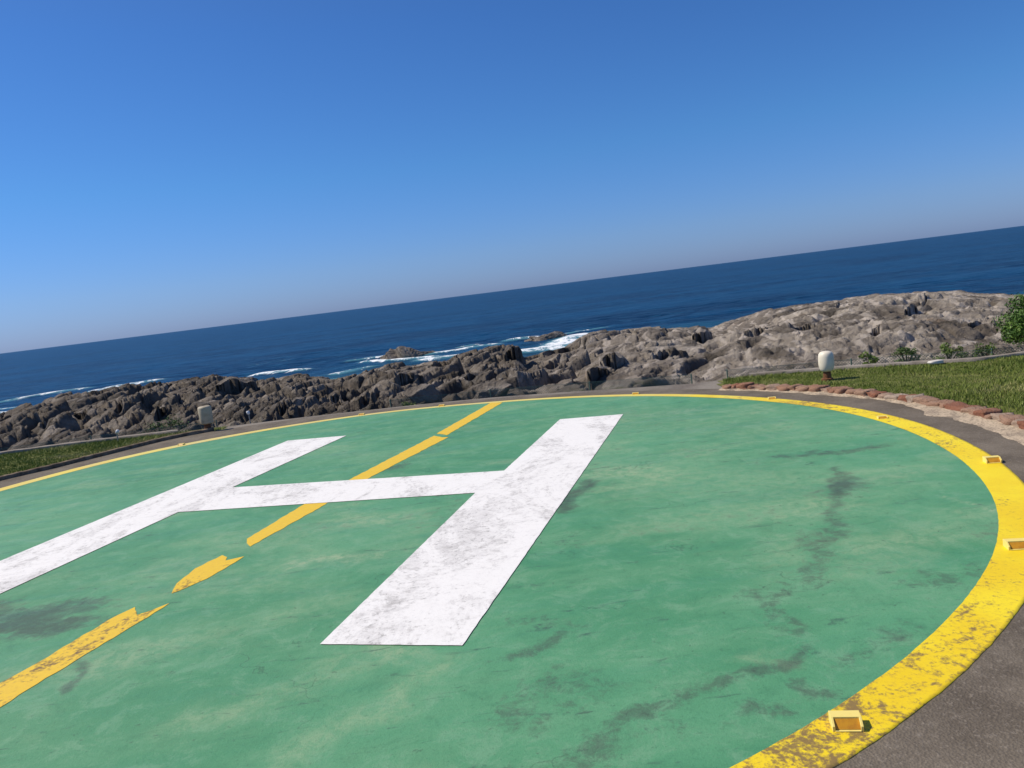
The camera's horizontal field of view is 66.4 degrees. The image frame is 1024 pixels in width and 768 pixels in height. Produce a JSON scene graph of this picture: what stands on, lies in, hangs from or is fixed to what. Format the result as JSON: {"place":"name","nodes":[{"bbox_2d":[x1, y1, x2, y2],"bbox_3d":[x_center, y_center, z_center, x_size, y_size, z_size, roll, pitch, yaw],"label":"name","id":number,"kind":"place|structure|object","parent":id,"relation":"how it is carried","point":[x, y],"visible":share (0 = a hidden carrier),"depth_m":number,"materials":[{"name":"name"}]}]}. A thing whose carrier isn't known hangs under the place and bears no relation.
{"place":"outdoors","nodes":[
{"label":"outdoors","id":0,"kind":"place"},
{"bbox_2d":[223,380,721,428],"bbox_3d":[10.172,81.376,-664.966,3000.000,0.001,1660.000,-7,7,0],"label":"ground","id":1,"kind":"structure","parent":0,"point":[709,385],"depth_m":15.58,"materials":[{"name":"grey asphalt"}]},
{"bbox_2d":[719,382,1023,444],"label":"stone kerb","id":2,"kind":"structure","parent":1,"relation":"on","point":[1008,425],"depth_m":10.18,"materials":[{"name":"beige stone"}]},
{"bbox_2d":[749,351,1023,375],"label":"concrete edging","id":3,"kind":"object","parent":1,"relation":"on","point":[919,362],"visible":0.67,"depth_m":14.12,"materials":[{"name":"grey concrete"}]},
{"bbox_2d":[0,226,1023,412],"bbox_3d":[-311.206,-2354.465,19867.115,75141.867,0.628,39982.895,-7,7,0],"label":"sea","id":4,"kind":"structure","parent":0,"point":[335,345],"depth_m":234.14,"materials":[{"name":"liquid"}]},
{"bbox_2d":[380,346,423,358],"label":"boulder","id":5,"kind":"object","parent":4,"relation":"in","point":[402,352],"visible":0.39,"depth_m":117.18,"materials":[{"name":"grey stone"}]},
{"bbox_2d":[524,331,566,341],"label":"boulder","id":6,"kind":"object","parent":4,"relation":"in","point":[555,334],"visible":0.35,"depth_m":119.80,"materials":[{"name":"grey stone"}]},
{"bbox_2d":[0,290,1023,450],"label":"rocky shore","id":7,"kind":"structure","parent":0,"point":[926,323],"depth_m":26.97,"materials":[{"name":"grey stone"}]},
{"bbox_2d":[0,420,217,450],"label":"wire fence","id":8,"kind":"object","parent":7,"relation":"on","point":[114,435],"visible":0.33,"depth_m":18.34,"materials":[{"name":"green"}]},
{"bbox_2d":[139,414,188,433],"bbox_3d":[-9.286,1.180,20.817,1.360,0.703,1.301,-9,7,-15],"label":"weed clump","id":9,"kind":"object","parent":7,"relation":"on","point":[174,422],"visible":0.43,"depth_m":20.77,"materials":[{"name":"green plant"}]},
{"bbox_2d":[401,401,426,405],"bbox_3d":[-2.286,0.578,18.257,0.626,0.415,0.897,-7,7,0],"label":"weed clump","id":10,"kind":"object","parent":7,"relation":"on","point":[405,402],"visible":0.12,"depth_m":18.31,"materials":[{"name":"green plant"}]},
{"bbox_2d":[404,383,441,403],"bbox_3d":[-2.308,0.353,20.492,1.022,0.764,1.094,-3,5,-18],"label":"boulder","id":11,"kind":"object","parent":7,"relation":"on","point":[422,390],"visible":0.69,"depth_m":20.07,"materials":[{"name":"grey stone"}]},
{"bbox_2d":[473,380,510,398],"bbox_3d":[-0.482,0.265,19.610,0.862,0.654,1.041,-11,8,-28],"label":"boulder","id":12,"kind":"object","parent":7,"relation":"on","point":[501,385],"visible":0.58,"depth_m":19.39,"materials":[{"name":"grey stone"}]},
{"bbox_2d":[390,374,692,407],"bbox_3d":[0.534,0.535,17.310,6.868,0.990,0.349,-5,7,17],"label":"wire fence","id":13,"kind":"object","parent":7,"relation":"on","point":[589,386],"visible":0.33,"depth_m":17.26,"materials":[{"name":"green"}]},
{"bbox_2d":[685,326,708,330],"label":"boulder","id":14,"kind":"object","parent":7,"relation":"on","point":[694,328],"visible":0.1,"depth_m":56.70,"materials":[{"name":"grey stone"}]},
{"bbox_2d":[858,351,878,363],"bbox_3d":[7.051,-0.395,15.391,0.440,0.575,0.438,-13,9,-41],"label":"shrub","id":15,"kind":"object","parent":7,"relation":"on","point":[868,356],"visible":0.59,"depth_m":15.31,"materials":[{"name":"green plant"}]},
{"bbox_2d":[726,345,1023,378],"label":"wire fence","id":16,"kind":"object","parent":7,"relation":"on","point":[851,360],"visible":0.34,"depth_m":15.23,"materials":[{"name":"green"}]},
{"bbox_2d":[892,346,920,361],"bbox_3d":[7.735,-0.477,15.378,0.487,0.572,0.531,-11,8,-30],"label":"shrub","id":17,"kind":"object","parent":7,"relation":"on","point":[901,351],"visible":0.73,"depth_m":15.29,"materials":[{"name":"green plant"}]},
{"bbox_2d":[932,342,968,359],"bbox_3d":[8.374,-0.540,14.965,0.588,0.536,0.557,-7,7,0],"label":"shrub","id":18,"kind":"object","parent":7,"relation":"on","point":[948,349],"visible":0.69,"depth_m":14.85,"materials":[{"name":"green plant"}]},
{"bbox_2d":[972,342,996,356],"bbox_3d":[8.842,-0.559,14.608,0.370,0.445,0.516,-13,9,-41],"label":"shrub","id":19,"kind":"object","parent":7,"relation":"on","point":[984,348],"visible":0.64,"depth_m":14.57,"materials":[{"name":"green plant"}]},
{"bbox_2d":[991,291,1023,346],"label":"bush","id":20,"kind":"object","parent":7,"relation":"on","point":[1013,326],"visible":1,"depth_m":14.01,"materials":[{"name":"green plant"}]},
{"bbox_2d":[0,389,1023,767],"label":"pavement","id":21,"kind":"structure","parent":0,"point":[972,717],"depth_m":3.80,"materials":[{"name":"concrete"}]},
{"bbox_2d":[0,427,213,480],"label":"concrete kerb","id":22,"kind":"structure","parent":21,"relation":"on","point":[60,464],"depth_m":15.12,"materials":[{"name":"concrete"}]},
{"bbox_2d":[0,394,1023,767],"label":"helipad","id":23,"kind":"object","parent":21,"relation":"on","point":[660,580],"visible":1,"depth_m":5.84,"materials":[{"name":"green paint"}]},
{"bbox_2d":[828,710,863,731],"bbox_3d":[1.554,1.569,3.639,0.136,0.050,0.100,-6,7,12],"label":"pad light","id":24,"kind":"object","parent":23,"relation":"on","point":[845,721],"visible":1,"depth_m":3.62,"materials":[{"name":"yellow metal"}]},
{"bbox_2d":[877,415,887,418],"bbox_3d":[4.710,0.423,9.948,0.116,0.028,0.080,-6,7,12],"label":"pad light","id":25,"kind":"object","parent":23,"relation":"on","point":[883,417],"visible":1,"depth_m":9.93,"materials":[{"name":"yellow metal"}]},
{"bbox_2d":[982,455,1001,463],"bbox_3d":[4.597,0.723,7.486,0.136,0.050,0.100,-6,7,12],"label":"pad light","id":26,"kind":"object","parent":23,"relation":"on","point":[992,459],"visible":1,"depth_m":7.47,"materials":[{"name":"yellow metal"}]},
{"bbox_2d":[1003,538,1023,549],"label":"pad light","id":27,"kind":"object","parent":23,"relation":"on","point":[1014,544],"visible":1,"depth_m":5.41,"materials":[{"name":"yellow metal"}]},
{"bbox_2d":[0,354,1023,475],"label":"lawn","id":28,"kind":"structure","parent":0,"point":[763,381],"depth_m":12.80,"materials":[{"name":"plant"}]},
{"bbox_2d":[0,430,177,453],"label":"concrete edging","id":29,"kind":"object","parent":28,"relation":"on","point":[79,442],"visible":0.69,"depth_m":17.36,"materials":[{"name":"grey concrete"}]},
{"bbox_2d":[198,405,212,428],"bbox_3d":[-6.578,0.751,16.831,0.280,0.572,0.280,-7,7,0],"label":"lamp bollard","id":30,"kind":"object","parent":28,"relation":"on","point":[205,414],"visible":0.94,"depth_m":16.72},
{"bbox_2d":[818,351,833,380],"bbox_3d":[5.423,-0.317,13.489,0.259,0.510,0.259,-7,7,0],"label":"lamp bollard","id":31,"kind":"object","parent":28,"relation":"on","point":[826,362],"visible":0.98,"depth_m":13.40,"materials":[{"name":"white plastic"}]},
{"bbox_2d":[927,359,943,363],"bbox_3d":[7.429,-0.384,13.711,0.267,0.064,0.132,-7,7,0],"label":"stone","id":32,"kind":"object","parent":28,"relation":"on","point":[936,361],"visible":0.98,"depth_m":13.66,"materials":[{"name":"beige stone"}]},
{"bbox_2d":[0,0,1023,353],"label":"sky","id":33,"kind":"structure","parent":0,"point":[166,166],"materials":[{"name":"blue"}]}
]}

